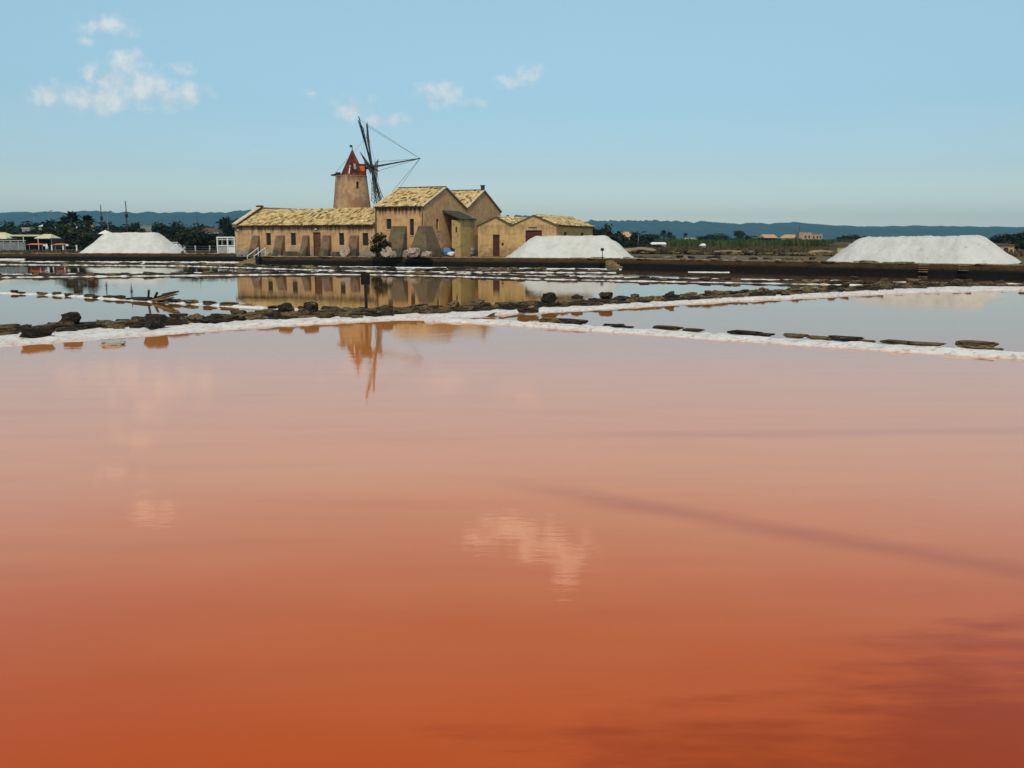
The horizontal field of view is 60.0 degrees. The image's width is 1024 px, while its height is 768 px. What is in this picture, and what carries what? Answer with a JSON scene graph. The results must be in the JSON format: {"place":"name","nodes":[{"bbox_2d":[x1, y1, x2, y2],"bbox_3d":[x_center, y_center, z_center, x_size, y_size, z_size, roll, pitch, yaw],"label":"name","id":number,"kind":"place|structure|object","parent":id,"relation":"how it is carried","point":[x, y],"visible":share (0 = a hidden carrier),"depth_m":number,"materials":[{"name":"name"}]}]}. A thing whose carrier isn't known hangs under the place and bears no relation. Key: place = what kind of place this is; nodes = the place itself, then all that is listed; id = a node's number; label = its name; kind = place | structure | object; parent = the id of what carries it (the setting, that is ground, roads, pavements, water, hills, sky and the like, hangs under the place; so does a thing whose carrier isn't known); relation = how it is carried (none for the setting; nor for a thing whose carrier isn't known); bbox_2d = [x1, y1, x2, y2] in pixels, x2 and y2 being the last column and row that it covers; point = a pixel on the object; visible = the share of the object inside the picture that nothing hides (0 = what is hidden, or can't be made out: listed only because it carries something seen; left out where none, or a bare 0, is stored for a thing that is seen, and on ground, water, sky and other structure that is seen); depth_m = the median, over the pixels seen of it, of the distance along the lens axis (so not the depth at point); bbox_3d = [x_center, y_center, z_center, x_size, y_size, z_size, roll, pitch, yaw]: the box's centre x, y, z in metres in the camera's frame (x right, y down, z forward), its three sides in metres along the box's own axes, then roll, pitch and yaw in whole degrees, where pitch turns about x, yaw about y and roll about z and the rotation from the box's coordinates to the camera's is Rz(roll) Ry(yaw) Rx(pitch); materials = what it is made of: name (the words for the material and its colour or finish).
{"place":"outdoors","nodes":[
{"label":"outdoors","id":0,"kind":"place"},
{"bbox_2d":[0,232,65,250],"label":"lido pavilion","id":1,"kind":"structure","parent":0,"point":[49,240],"depth_m":133.34,"materials":[{"name":"beige fabric"}]},
{"bbox_2d":[0,249,216,252],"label":"dry grass","id":2,"kind":"structure","parent":0,"point":[55,251],"depth_m":121.10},
{"bbox_2d":[0,294,258,325],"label":"pond water","id":3,"kind":"structure","parent":0,"point":[23,309],"depth_m":31.78,"materials":[{"name":"liquid"}]},
{"bbox_2d":[132,290,180,300],"bbox_3d":[-14.042,-3.518,35.154,2.905,0.440,0.677,6,11,32],"label":"driftwood pile","id":4,"kind":"object","parent":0,"point":[163,296],"visible":1,"depth_m":34.85,"materials":[{"name":"brown wood"}]},
{"bbox_2d":[0,290,369,310],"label":"salt bank","id":5,"kind":"structure","parent":0,"point":[191,302],"depth_m":34.79,"materials":[{"name":"stone"}]},
{"bbox_2d":[0,299,521,337],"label":"stone bank","id":6,"kind":"structure","parent":0,"point":[70,321],"depth_m":26.45,"materials":[{"name":"stone"}]},
{"bbox_2d":[0,309,502,346],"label":"salt crust","id":7,"kind":"object","parent":6,"relation":"on","point":[67,336],"visible":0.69,"depth_m":24.13},
{"bbox_2d":[361,273,369,308],"bbox_3d":[-4.720,-2.864,28.660,0.290,1.410,0.100,-1,9,-6],"label":"sign","id":8,"kind":"object","parent":6,"relation":"on","point":[365,279],"visible":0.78,"depth_m":28.55,"materials":[{"name":"black metal"}]},
{"bbox_2d":[0,261,618,272],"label":"stone bank","id":9,"kind":"structure","parent":0,"point":[470,269],"depth_m":73.38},
{"bbox_2d":[0,264,615,272],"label":"salt crust","id":10,"kind":"object","parent":9,"relation":"on","point":[330,269],"visible":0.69,"depth_m":73.94},
{"bbox_2d":[0,274,852,308],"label":"pond water","id":11,"kind":"structure","parent":0,"point":[296,291],"depth_m":46.02,"materials":[{"name":"liquid"}]},
{"bbox_2d":[0,259,1021,276],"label":"pond water","id":12,"kind":"structure","parent":0,"point":[651,270],"depth_m":80.29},
{"bbox_2d":[14,261,238,262],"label":"salt ledge","id":13,"kind":"object","parent":12,"relation":"in","point":[128,261],"visible":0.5,"depth_m":99.70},
{"bbox_2d":[323,266,620,269],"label":"salt ledge","id":14,"kind":"object","parent":12,"relation":"in","point":[446,267],"visible":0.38,"depth_m":78.56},
{"bbox_2d":[0,321,1023,767],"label":"pond water","id":15,"kind":"structure","parent":0,"point":[396,545],"depth_m":6.92,"materials":[{"name":"liquid"}]},
{"bbox_2d":[99,340,125,344],"bbox_3d":[-9.348,-0.951,20.761,0.496,0.153,0.386,0,9,0],"label":"salt lump","id":16,"kind":"object","parent":15,"relation":"on","point":[108,342],"visible":0.77,"depth_m":20.61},
{"bbox_2d":[0,210,1023,239],"bbox_3d":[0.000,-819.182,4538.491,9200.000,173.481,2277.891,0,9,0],"label":"hill","id":17,"kind":"structure","parent":0,"point":[678,229],"depth_m":4436.51,"materials":[{"name":"plant"}]},
{"bbox_2d":[0,265,1023,283],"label":"pond water","id":18,"kind":"structure","parent":0,"point":[30,269],"depth_m":65.63,"materials":[{"name":"liquid"}]},
{"bbox_2d":[0,270,1023,285],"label":"stone bank","id":19,"kind":"structure","parent":0,"point":[853,279],"depth_m":57.08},
{"bbox_2d":[1,273,861,284],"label":"salt crust","id":20,"kind":"object","parent":19,"relation":"on","point":[416,275],"visible":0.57,"depth_m":59.54},
{"bbox_2d":[6,271,1017,283],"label":"salt crust","id":21,"kind":"object","parent":19,"relation":"on","point":[513,274],"visible":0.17,"depth_m":56.53},
{"bbox_2d":[0,0,1023,226],"label":"sky","id":22,"kind":"structure","parent":0,"point":[864,113],"materials":[{"name":"blue"}]},
{"bbox_2d":[13,252,1023,264],"bbox_3d":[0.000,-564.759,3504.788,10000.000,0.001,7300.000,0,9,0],"label":"ground","id":23,"kind":"structure","parent":0,"point":[818,258],"depth_m":93.48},
{"bbox_2d":[0,220,16,228],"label":"tree","id":24,"kind":"object","parent":23,"relation":"on","point":[7,224],"visible":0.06,"depth_m":331.41,"materials":[{"name":"green plant"}]},
{"bbox_2d":[0,240,25,250],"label":"glass screen","id":25,"kind":"object","parent":23,"relation":"on","point":[10,245],"visible":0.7,"depth_m":126.47,"materials":[{"name":"glass"}]},
{"bbox_2d":[8,224,24,233],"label":"tree","id":26,"kind":"object","parent":23,"relation":"on","point":[14,227],"visible":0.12,"depth_m":319.42,"materials":[{"name":"green plant"}]},
{"bbox_2d":[18,221,42,227],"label":"tree","id":27,"kind":"object","parent":23,"relation":"on","point":[27,225],"visible":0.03,"depth_m":353.75,"materials":[{"name":"green plant"}]},
{"bbox_2d":[23,230,51,237],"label":"tree","id":28,"kind":"object","parent":23,"relation":"on","point":[34,232],"visible":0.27,"depth_m":154.52,"materials":[{"name":"green plant"}]},
{"bbox_2d":[37,219,56,230],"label":"tree","id":29,"kind":"object","parent":23,"relation":"on","point":[48,223],"visible":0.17,"depth_m":245.29,"materials":[{"name":"green plant"}]},
{"bbox_2d":[39,227,54,234],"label":"tree","id":30,"kind":"object","parent":23,"relation":"on","point":[46,230],"visible":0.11,"depth_m":168.59,"materials":[{"name":"green plant"}]},
{"bbox_2d":[49,227,69,248],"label":"tree","id":31,"kind":"object","parent":23,"relation":"on","point":[58,231],"visible":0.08,"depth_m":148.64,"materials":[{"name":"green plant"}]},
{"bbox_2d":[50,220,77,249],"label":"tree","id":32,"kind":"object","parent":23,"relation":"on","point":[58,224],"visible":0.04,"depth_m":162.09,"materials":[{"name":"green plant"}]},
{"bbox_2d":[62,232,81,248],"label":"tree","id":33,"kind":"object","parent":23,"relation":"on","point":[69,238],"visible":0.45,"depth_m":136.13,"materials":[{"name":"green plant"}]},
{"bbox_2d":[61,211,83,226],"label":"palm tree","id":34,"kind":"object","parent":23,"relation":"on","point":[73,217],"visible":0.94,"depth_m":158.90,"materials":[{"name":"green plant"}]},
{"bbox_2d":[60,219,94,249],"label":"tree","id":35,"kind":"object","parent":23,"relation":"on","point":[87,225],"visible":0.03,"depth_m":152.32,"materials":[{"name":"green plant"}]},
{"bbox_2d":[62,228,102,237],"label":"tree","id":36,"kind":"object","parent":23,"relation":"on","point":[71,231],"visible":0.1,"depth_m":141.97,"materials":[{"name":"green plant"}]},
{"bbox_2d":[75,239,94,249],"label":"bush","id":37,"kind":"object","parent":23,"relation":"on","point":[81,244],"visible":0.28,"depth_m":131.02,"materials":[{"name":"green plant"}]},
{"bbox_2d":[71,231,99,249],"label":"tree","id":38,"kind":"object","parent":23,"relation":"on","point":[92,236],"visible":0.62,"depth_m":133.15,"materials":[{"name":"green plant"}]},
{"bbox_2d":[76,214,96,226],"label":"palm tree","id":39,"kind":"object","parent":23,"relation":"on","point":[87,218],"visible":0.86,"depth_m":155.14,"materials":[{"name":"green plant"}]},
{"bbox_2d":[71,228,103,235],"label":"tree","id":40,"kind":"object","parent":23,"relation":"on","point":[84,229],"visible":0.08,"depth_m":147.58,"materials":[{"name":"green plant"}]},
{"bbox_2d":[92,224,122,231],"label":"tree","id":41,"kind":"object","parent":23,"relation":"on","point":[110,228],"visible":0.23,"depth_m":268.89,"materials":[{"name":"green plant"}]},
{"bbox_2d":[80,232,185,252],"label":"salt heap","id":42,"kind":"object","parent":23,"relation":"on","point":[138,242],"visible":0.84,"depth_m":118.58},
{"bbox_2d":[128,222,139,229],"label":"tree","id":43,"kind":"object","parent":23,"relation":"on","point":[137,224],"visible":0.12,"depth_m":276.76,"materials":[{"name":"green plant"}]},
{"bbox_2d":[140,225,151,231],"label":"house","id":44,"kind":"structure","parent":23,"relation":"on","point":[148,228],"depth_m":258.04,"materials":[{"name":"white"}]},
{"bbox_2d":[152,222,183,235],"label":"tree","id":45,"kind":"object","parent":23,"relation":"on","point":[168,230],"visible":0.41,"depth_m":255.05,"materials":[{"name":"green plant"}]},
{"bbox_2d":[171,221,189,231],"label":"tree","id":46,"kind":"object","parent":23,"relation":"on","point":[175,223],"visible":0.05,"depth_m":261.51,"materials":[{"name":"green plant"}]},
{"bbox_2d":[169,232,204,249],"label":"bush","id":47,"kind":"object","parent":23,"relation":"on","point":[180,238],"visible":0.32,"depth_m":134.17,"materials":[{"name":"green plant"}]},
{"bbox_2d":[176,227,204,235],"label":"tree","id":48,"kind":"object","parent":23,"relation":"on","point":[199,230],"visible":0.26,"depth_m":244.61,"materials":[{"name":"green plant"}]},
{"bbox_2d":[182,231,216,249],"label":"bush","id":49,"kind":"object","parent":23,"relation":"on","point":[199,240],"visible":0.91,"depth_m":131.12,"materials":[{"name":"green plant"}]},
{"bbox_2d":[202,228,222,233],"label":"house","id":50,"kind":"structure","parent":23,"relation":"on","point":[214,230],"depth_m":246.92,"materials":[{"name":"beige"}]},
{"bbox_2d":[202,231,231,249],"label":"bush","id":51,"kind":"object","parent":23,"relation":"on","point":[211,235],"visible":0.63,"depth_m":133.57,"materials":[{"name":"green plant"}]},
{"bbox_2d":[216,216,234,236],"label":"tree","id":52,"kind":"object","parent":23,"relation":"on","point":[225,225],"visible":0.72,"depth_m":259.43,"materials":[{"name":"green plant"}]},
{"bbox_2d":[216,237,235,252],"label":"kiosk","id":53,"kind":"object","parent":23,"relation":"on","point":[222,248],"visible":0.75,"depth_m":117.67,"materials":[{"name":"white paint"}]},
{"bbox_2d":[232,205,375,256],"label":"building","id":54,"kind":"structure","parent":23,"relation":"on","point":[304,232],"depth_m":94.84,"materials":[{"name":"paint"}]},
{"bbox_2d":[267,233,270,244],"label":"window","id":55,"kind":"structure","parent":54,"relation":"in","point":[268,234],"depth_m":96.30,"materials":[{"name":"brown wood"}]},
{"bbox_2d":[291,233,295,244],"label":"window","id":56,"kind":"structure","parent":54,"relation":"in","point":[293,235],"depth_m":95.05,"materials":[{"name":"brown wood"}]},
{"bbox_2d":[313,232,320,255],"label":"door","id":57,"kind":"structure","parent":54,"relation":"in","point":[316,235],"depth_m":93.93,"materials":[{"name":"brown wood"}]},
{"bbox_2d":[339,233,343,244],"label":"window","id":58,"kind":"structure","parent":54,"relation":"in","point":[341,235],"depth_m":92.69,"materials":[{"name":"brown wood"}]},
{"bbox_2d":[363,233,367,245],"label":"window","id":59,"kind":"structure","parent":54,"relation":"in","point":[365,235],"depth_m":91.59,"materials":[{"name":"brown wood"}]},
{"bbox_2d":[223,253,445,257],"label":"dry grass","id":60,"kind":"structure","parent":23,"relation":"on","point":[302,255],"depth_m":94.37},
{"bbox_2d":[422,250,431,257],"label":"boulder","id":61,"kind":"object","parent":60,"relation":"on","point":[427,254],"visible":1,"depth_m":86.92,"materials":[{"name":"stone"}]},
{"bbox_2d":[340,245,349,256],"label":"millstone","id":62,"kind":"object","parent":23,"relation":"on","point":[344,250],"visible":1,"depth_m":91.22,"materials":[{"name":"stone"}]},
{"bbox_2d":[331,116,419,207],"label":"windmill","id":63,"kind":"object","parent":23,"relation":"on","point":[351,187],"visible":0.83,"depth_m":102.31,"materials":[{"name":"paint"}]},
{"bbox_2d":[368,232,391,257],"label":"bush","id":64,"kind":"object","parent":23,"relation":"on","point":[374,247],"visible":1,"depth_m":88.63,"materials":[{"name":"green plant"}]},
{"bbox_2d":[380,246,391,257],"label":"millstone","id":65,"kind":"object","parent":23,"relation":"on","point":[385,254],"visible":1,"depth_m":88.48,"materials":[{"name":"stone"}]},
{"bbox_2d":[407,247,420,257],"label":"boulder","id":66,"kind":"object","parent":23,"relation":"on","point":[413,252],"visible":1,"depth_m":87.03,"materials":[{"name":"stone"}]},
{"bbox_2d":[373,185,501,257],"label":"tall house","id":67,"kind":"structure","parent":23,"relation":"on","point":[435,220],"depth_m":91.39,"materials":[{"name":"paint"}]},
{"bbox_2d":[410,219,413,235],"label":"window","id":68,"kind":"structure","parent":67,"relation":"in","point":[411,220],"depth_m":89.23,"materials":[{"name":"brown wood"}]},
{"bbox_2d":[443,248,451,256],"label":"sack","id":69,"kind":"object","parent":23,"relation":"on","point":[445,250],"visible":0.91,"depth_m":92.28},
{"bbox_2d":[0,253,1023,276],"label":"quay wall","id":70,"kind":"structure","parent":23,"relation":"on","point":[872,266],"depth_m":81.93,"materials":[{"name":"stone"}]},
{"bbox_2d":[476,214,594,256],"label":"gabled annexe","id":71,"kind":"structure","parent":23,"relation":"on","point":[501,236],"depth_m":92.67,"materials":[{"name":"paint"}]},
{"bbox_2d":[493,235,499,255],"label":"door","id":72,"kind":"structure","parent":71,"relation":"in","point":[496,238],"depth_m":93.14,"materials":[{"name":"red wood"}]},
{"bbox_2d":[526,230,541,241],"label":"door","id":73,"kind":"structure","parent":71,"relation":"in","point":[530,234],"depth_m":91.41,"materials":[{"name":"brown wood"}]},
{"bbox_2d":[506,235,633,257],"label":"salt heap","id":74,"kind":"object","parent":23,"relation":"on","point":[567,246],"visible":0.9,"depth_m":85.94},
{"bbox_2d":[592,227,608,235],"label":"tree","id":75,"kind":"object","parent":23,"relation":"on","point":[596,232],"visible":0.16,"depth_m":186.85,"materials":[{"name":"green plant"}]},
{"bbox_2d":[593,223,613,235],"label":"tree","id":76,"kind":"object","parent":23,"relation":"on","point":[607,228],"visible":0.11,"depth_m":191.28,"materials":[{"name":"green plant"}]},
{"bbox_2d":[609,231,625,237],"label":"tree","id":77,"kind":"object","parent":23,"relation":"on","point":[620,234],"visible":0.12,"depth_m":196.47,"materials":[{"name":"green plant"}]},
{"bbox_2d":[615,235,633,245],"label":"tree","id":78,"kind":"object","parent":23,"relation":"on","point":[622,238],"visible":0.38,"depth_m":175.89,"materials":[{"name":"green plant"}]},
{"bbox_2d":[614,240,636,247],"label":"bush","id":79,"kind":"object","parent":23,"relation":"on","point":[627,243],"visible":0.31,"depth_m":147.12,"materials":[{"name":"green plant"}]},
{"bbox_2d":[625,247,652,252],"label":"earth mound","id":80,"kind":"object","parent":23,"relation":"on","point":[628,249],"visible":0.48,"depth_m":119.73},
{"bbox_2d":[631,241,648,246],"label":"bush","id":81,"kind":"object","parent":23,"relation":"on","point":[639,244],"visible":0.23,"depth_m":149.71,"materials":[{"name":"green plant"}]},
{"bbox_2d":[630,231,650,243],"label":"tree","id":82,"kind":"object","parent":23,"relation":"on","point":[634,236],"visible":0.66,"depth_m":187.12,"materials":[{"name":"green plant"}]},
{"bbox_2d":[640,233,654,243],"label":"tree","id":83,"kind":"object","parent":23,"relation":"on","point":[651,239],"visible":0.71,"depth_m":186.59,"materials":[{"name":"green plant"}]},
{"bbox_2d":[696,235,718,239],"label":"tree","id":84,"kind":"object","parent":23,"relation":"on","point":[706,237],"visible":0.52,"depth_m":508.83,"materials":[{"name":"green plant"}]},
{"bbox_2d":[703,233,731,238],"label":"tree","id":85,"kind":"object","parent":23,"relation":"on","point":[718,235],"visible":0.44,"depth_m":532.83,"materials":[{"name":"green plant"}]},
{"bbox_2d":[633,255,815,259],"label":"rubble wall","id":86,"kind":"structure","parent":23,"relation":"on","point":[719,256],"depth_m":81.45,"materials":[{"name":"stone"}]},
{"bbox_2d":[710,250,755,252],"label":"earth mound","id":87,"kind":"object","parent":23,"relation":"on","point":[734,251],"visible":0.45,"depth_m":115.44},
{"bbox_2d":[630,249,837,255],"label":"rubble wall","id":88,"kind":"structure","parent":23,"relation":"on","point":[693,252],"depth_m":101.70,"materials":[{"name":"stone"}]},
{"bbox_2d":[733,230,745,237],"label":"umbrella pine","id":89,"kind":"object","parent":23,"relation":"on","point":[737,234],"visible":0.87,"depth_m":490.71,"materials":[{"name":"green plant"}]},
{"bbox_2d":[650,237,855,246],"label":"reeds","id":90,"kind":"object","parent":23,"relation":"on","point":[784,242],"visible":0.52,"depth_m":192.12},
{"bbox_2d":[759,234,777,238],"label":"house","id":91,"kind":"structure","parent":23,"relation":"on","point":[771,236],"depth_m":514.49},
{"bbox_2d":[779,235,794,238],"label":"house","id":92,"kind":"structure","parent":23,"relation":"on","point":[788,236],"depth_m":504.27,"materials":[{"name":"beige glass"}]},
{"bbox_2d":[795,232,811,239],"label":"house","id":93,"kind":"structure","parent":23,"relation":"on","point":[804,235],"depth_m":493.21,"materials":[{"name":"beige paint"}]},
{"bbox_2d":[812,234,822,239],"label":"house","id":94,"kind":"structure","parent":23,"relation":"on","point":[816,236],"depth_m":494.20,"materials":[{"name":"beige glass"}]},
{"bbox_2d":[806,249,835,253],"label":"earth mound","id":95,"kind":"object","parent":23,"relation":"on","point":[826,251],"visible":0.42,"depth_m":99.23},
{"bbox_2d":[829,242,850,251],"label":"house","id":96,"kind":"structure","parent":23,"relation":"on","point":[837,246],"depth_m":111.64,"materials":[{"name":"beige"}]},
{"bbox_2d":[840,234,862,239],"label":"tree","id":97,"kind":"object","parent":23,"relation":"on","point":[853,236],"visible":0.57,"depth_m":394.47,"materials":[{"name":"green plant"}]},
{"bbox_2d":[827,235,1021,263],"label":"salt heap","id":98,"kind":"object","parent":23,"relation":"on","point":[970,249],"visible":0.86,"depth_m":66.66,"materials":[{"name":"white"}]},
{"bbox_2d":[989,234,1013,242],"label":"tree","id":99,"kind":"object","parent":23,"relation":"on","point":[997,238],"visible":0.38,"depth_m":196.17,"materials":[{"name":"green plant"}]},
{"bbox_2d":[994,243,1015,252],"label":"house","id":100,"kind":"structure","parent":23,"relation":"on","point":[1003,246],"depth_m":110.68,"materials":[{"name":"beige paint"}]},
{"bbox_2d":[1000,234,1017,243],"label":"tree","id":101,"kind":"object","parent":23,"relation":"on","point":[1006,240],"visible":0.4,"depth_m":186.74,"materials":[{"name":"green plant"}]},
{"bbox_2d":[1011,240,1023,249],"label":"tree","id":102,"kind":"object","parent":23,"relation":"on","point":[1019,245],"visible":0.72,"depth_m":147.20,"materials":[{"name":"green plant"}]},
{"bbox_2d":[424,317,1023,358],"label":"salt bank","id":103,"kind":"structure","parent":0,"point":[980,349],"depth_m":21.37,"materials":[{"name":"stone"}]},
{"bbox_2d":[623,245,828,252],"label":"dry grass","id":104,"kind":"structure","parent":0,"point":[782,249],"depth_m":137.72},
{"bbox_2d":[457,286,1023,314],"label":"salt crust","id":105,"kind":"object","parent":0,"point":[802,295],"visible":0.69,"depth_m":36.84},
{"bbox_2d":[470,291,1023,351],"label":"pond water","id":106,"kind":"structure","parent":0,"point":[947,319],"depth_m":28.06,"materials":[{"name":"liquid"}]},
{"bbox_2d":[512,280,1005,312],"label":"stone bank","id":107,"kind":"structure","parent":0,"point":[549,299],"depth_m":36.59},
{"bbox_2d":[1003,248,1023,256],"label":"dry grass","id":108,"kind":"structure","parent":0,"point":[1018,252],"depth_m":93.97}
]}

